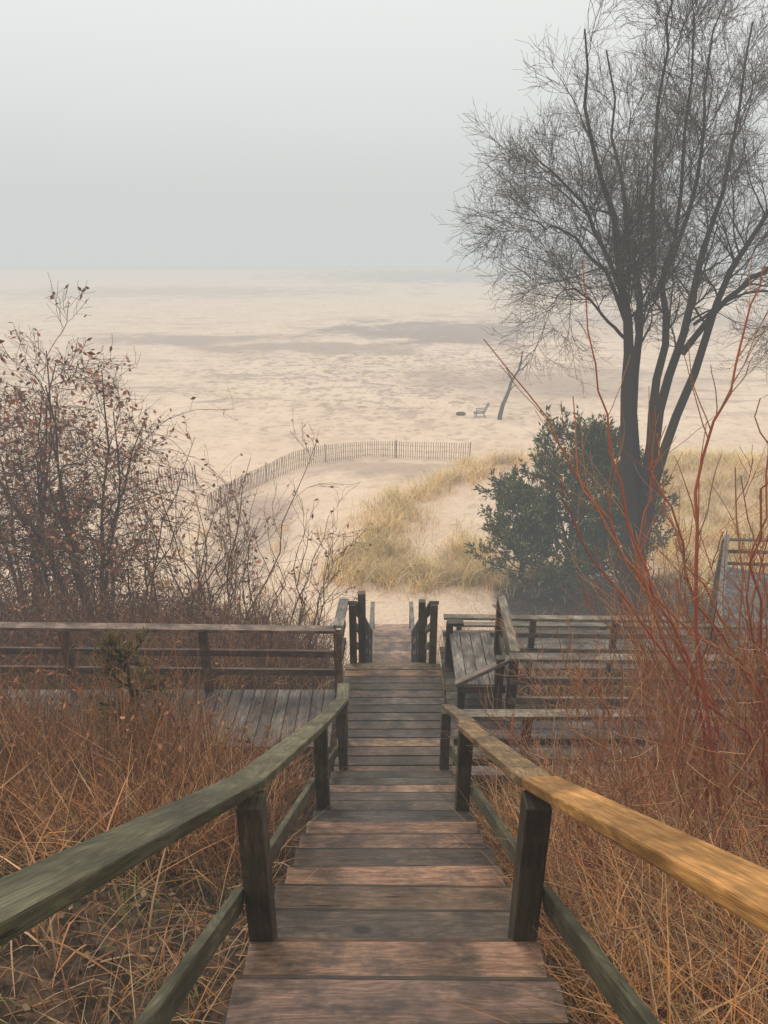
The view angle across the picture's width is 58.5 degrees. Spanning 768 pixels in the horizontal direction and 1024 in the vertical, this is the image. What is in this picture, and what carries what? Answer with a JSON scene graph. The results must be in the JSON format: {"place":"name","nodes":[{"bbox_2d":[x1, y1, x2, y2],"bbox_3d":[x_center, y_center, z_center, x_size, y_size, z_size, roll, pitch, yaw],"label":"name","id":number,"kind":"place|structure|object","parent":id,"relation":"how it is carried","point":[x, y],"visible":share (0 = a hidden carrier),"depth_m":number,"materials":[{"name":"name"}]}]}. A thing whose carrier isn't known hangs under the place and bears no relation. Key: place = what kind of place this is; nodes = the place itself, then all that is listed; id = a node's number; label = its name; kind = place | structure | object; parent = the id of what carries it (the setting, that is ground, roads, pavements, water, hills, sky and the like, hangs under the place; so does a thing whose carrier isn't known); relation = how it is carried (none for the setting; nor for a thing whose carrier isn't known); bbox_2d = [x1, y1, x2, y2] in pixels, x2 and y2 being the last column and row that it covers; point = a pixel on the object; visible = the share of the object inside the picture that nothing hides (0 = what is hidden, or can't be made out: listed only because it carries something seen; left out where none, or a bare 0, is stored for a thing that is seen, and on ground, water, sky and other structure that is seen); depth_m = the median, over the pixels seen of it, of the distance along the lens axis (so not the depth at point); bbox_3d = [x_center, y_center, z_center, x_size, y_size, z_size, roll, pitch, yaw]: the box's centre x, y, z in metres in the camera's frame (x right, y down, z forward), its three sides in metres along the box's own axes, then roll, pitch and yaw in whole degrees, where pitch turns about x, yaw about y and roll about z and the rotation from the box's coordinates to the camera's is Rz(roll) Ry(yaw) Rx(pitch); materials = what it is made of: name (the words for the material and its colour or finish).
{"place":"outdoors","nodes":[
{"label":"outdoors","id":0,"kind":"place"},
{"bbox_2d":[0,266,767,1023],"bbox_3d":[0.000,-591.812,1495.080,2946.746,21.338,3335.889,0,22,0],"label":"ground terrain","id":1,"kind":"structure","parent":0,"point":[350,356],"depth_m":58.23,"materials":[{"name":"beige sand"}]},
{"bbox_2d":[0,328,171,621],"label":"bare tree","id":2,"kind":"object","parent":1,"relation":"on","point":[54,479],"visible":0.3,"depth_m":13.30,"materials":[{"name":"brown plant"}]},
{"bbox_2d":[0,274,250,663],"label":"bare tree","id":3,"kind":"object","parent":1,"relation":"on","point":[64,503],"visible":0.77,"depth_m":12.17,"materials":[{"name":"brown plant"}]},
{"bbox_2d":[0,465,273,647],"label":"bare shrub","id":4,"kind":"object","parent":1,"relation":"on","point":[97,548],"visible":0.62,"depth_m":11.41,"materials":[{"name":"brown plant"}]},
{"bbox_2d":[89,624,187,786],"bbox_3d":[-2.322,2.072,6.505,1.057,2.144,0.937,18,28,38],"label":"cedar sapling","id":5,"kind":"object","parent":1,"relation":"on","point":[112,652],"visible":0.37,"depth_m":6.23,"materials":[{"name":"green plant"}]},
{"bbox_2d":[107,412,194,621],"bbox_3d":[-3.704,0.581,11.047,1.387,4.259,1.918,0,22,0],"label":"bare shrub","id":6,"kind":"object","parent":1,"relation":"on","point":[150,531],"visible":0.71,"depth_m":11.19,"materials":[{"name":"brown plant"}]},
{"bbox_2d":[129,465,196,489],"bbox_3d":[-12.248,-1.730,38.085,3.545,1.480,0.199,-6,23,-15],"label":"snow fence","id":7,"kind":"object","parent":1,"relation":"on","point":[168,479],"visible":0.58,"depth_m":38.05,"materials":[{"name":"brown wood"}]},
{"bbox_2d":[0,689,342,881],"bbox_3d":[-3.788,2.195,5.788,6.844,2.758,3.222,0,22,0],"label":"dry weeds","id":8,"kind":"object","parent":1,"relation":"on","point":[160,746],"visible":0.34,"depth_m":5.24,"materials":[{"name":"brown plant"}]},
{"bbox_2d":[0,598,348,760],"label":"wooden deck","id":9,"kind":"structure","parent":1,"relation":"on","point":[292,701],"depth_m":8.06,"materials":[{"name":"wood"}]},
{"bbox_2d":[0,608,367,1023],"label":"dry grass","id":10,"kind":"structure","parent":1,"relation":"on","point":[79,833],"depth_m":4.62,"materials":[{"name":"brown plant"}]},
{"bbox_2d":[0,551,372,689],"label":"brush thicket","id":11,"kind":"object","parent":1,"relation":"on","point":[278,640],"visible":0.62,"depth_m":9.86,"materials":[{"name":"brown plant"}]},
{"bbox_2d":[87,446,297,640],"bbox_3d":[-3.294,0.949,10.991,3.912,4.032,2.016,5,22,13],"label":"bare shrub","id":12,"kind":"object","parent":1,"relation":"on","point":[195,543],"visible":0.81,"depth_m":10.96,"materials":[{"name":"brown plant"}]},
{"bbox_2d":[75,608,333,667],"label":"brush thicket","id":13,"kind":"object","parent":1,"relation":"on","point":[305,634],"depth_m":17.43,"materials":[{"name":"brown plant"}]},
{"bbox_2d":[69,420,358,647],"bbox_3d":[-2.460,0.532,10.634,2.153,4.116,3.837,20,29,41],"label":"bare shrub","id":14,"kind":"object","parent":1,"relation":"on","point":[205,562],"visible":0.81,"depth_m":10.75,"materials":[{"name":"brown plant"}]},
{"bbox_2d":[161,470,266,617],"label":"bare shrub","id":15,"kind":"object","parent":1,"relation":"on","point":[196,562],"visible":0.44,"depth_m":13.37,"materials":[{"name":"brown plant"}]},
{"bbox_2d":[201,479,366,667],"bbox_3d":[-1.501,1.171,11.065,2.474,3.650,1.861,12,24,27],"label":"bare shrub","id":16,"kind":"object","parent":1,"relation":"on","point":[283,578],"visible":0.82,"depth_m":10.90,"materials":[{"name":"brown plant"}]},
{"bbox_2d":[191,507,382,689],"bbox_3d":[-1.517,1.336,10.504,2.998,3.473,1.675,0,22,0],"label":"bare shrub","id":17,"kind":"object","parent":1,"relation":"on","point":[316,584],"visible":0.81,"depth_m":10.50,"materials":[{"name":"brown plant"}]},
{"bbox_2d":[207,439,470,516],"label":"snow fence","id":18,"kind":"object","parent":1,"relation":"on","point":[325,450],"visible":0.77,"depth_m":41.42,"materials":[{"name":"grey wood"}]},
{"bbox_2d":[0,784,766,1023],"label":"leaf litter","id":19,"kind":"object","parent":1,"relation":"on","point":[25,1006],"visible":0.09,"depth_m":3.53,"materials":[{"name":"brown plant"}]},
{"bbox_2d":[0,591,767,1023],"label":"wooden staircase","id":20,"kind":"structure","parent":1,"relation":"on","point":[386,913],"depth_m":2.79,"materials":[{"name":"brown wood"}]},
{"bbox_2d":[473,402,489,417],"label":"beach chair","id":21,"kind":"object","parent":1,"relation":"on","point":[480,412],"visible":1,"depth_m":53.81,"materials":[{"name":"grey wood"}]},
{"bbox_2d":[497,351,527,419],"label":"dead tree trunk","id":22,"kind":"object","parent":1,"relation":"on","point":[501,409],"visible":0.73,"depth_m":52.21,"materials":[{"name":"grey wood"}]},
{"bbox_2d":[464,456,591,601],"bbox_3d":[5.141,0.640,23.534,3.818,5.202,4.650,-14,26,-31],"label":"juniper bush","id":23,"kind":"object","parent":1,"relation":"on","point":[532,519],"visible":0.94,"depth_m":23.31,"materials":[{"name":"green plant"}]},
{"bbox_2d":[482,403,660,603],"bbox_3d":[6.951,-0.290,23.645,5.687,6.798,5.177,-19,29,-39],"label":"juniper bush","id":24,"kind":"object","parent":1,"relation":"on","point":[596,445],"visible":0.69,"depth_m":23.05,"materials":[{"name":"green plant"}]},
{"bbox_2d":[438,619,760,695],"bbox_3d":[7.499,2.948,14.787,12.376,6.624,10.503,0,22,0],"label":"brush thicket","id":25,"kind":"object","parent":1,"relation":"on","point":[520,674],"visible":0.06,"depth_m":10.61,"materials":[{"name":"brown plant"}]},
{"bbox_2d":[436,0,767,622],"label":"bare tree","id":26,"kind":"object","parent":1,"relation":"on","point":[622,246],"visible":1,"depth_m":17.24,"materials":[{"name":"grey plant"}]},
{"bbox_2d":[439,253,767,1023],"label":"red twig dogwood","id":27,"kind":"object","parent":1,"relation":"on","point":[679,733],"visible":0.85,"depth_m":4.04,"materials":[{"name":"red plant"}]},
{"bbox_2d":[440,595,767,797],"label":"wooden deck","id":28,"kind":"structure","parent":1,"relation":"on","point":[474,708],"depth_m":7.67,"materials":[{"name":"wood"}]},
{"bbox_2d":[445,619,505,708],"bbox_3d":[1.075,1.869,8.269,0.570,0.640,1.185,0,22,0],"label":"wooden bench","id":29,"kind":"object","parent":28,"relation":"on","point":[482,657],"visible":0.66,"depth_m":8.22,"materials":[{"name":"grey wood"}]},
{"bbox_2d":[581,444,680,583],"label":"juniper bush","id":30,"kind":"object","parent":1,"relation":"on","point":[617,488],"visible":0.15,"depth_m":23.41,"materials":[{"name":"green plant"}]},
{"bbox_2d":[700,534,767,690],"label":"wooden boardwalk","id":31,"kind":"structure","parent":1,"relation":"on","point":[719,577],"depth_m":15.84,"materials":[{"name":"grey wood"}]},
{"bbox_2d":[0,242,767,265],"bbox_3d":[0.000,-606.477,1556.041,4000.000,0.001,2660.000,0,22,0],"label":"lake water","id":32,"kind":"structure","parent":0,"point":[226,253],"depth_m":610.95,"materials":[{"name":"grey liquid"}]},
{"bbox_2d":[0,0,767,241],"label":"sky","id":33,"kind":"structure","parent":0,"point":[121,120],"materials":[{"name":"grey"}]},
{"bbox_2d":[6,440,767,624],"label":"beach grass","id":34,"kind":"structure","parent":0,"point":[469,574],"depth_m":28.55,"materials":[{"name":"beige plant"}]},
{"bbox_2d":[413,602,767,1023],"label":"dry grass","id":35,"kind":"structure","parent":0,"point":[716,960],"depth_m":3.25,"materials":[{"name":"brown plant"}]}
]}

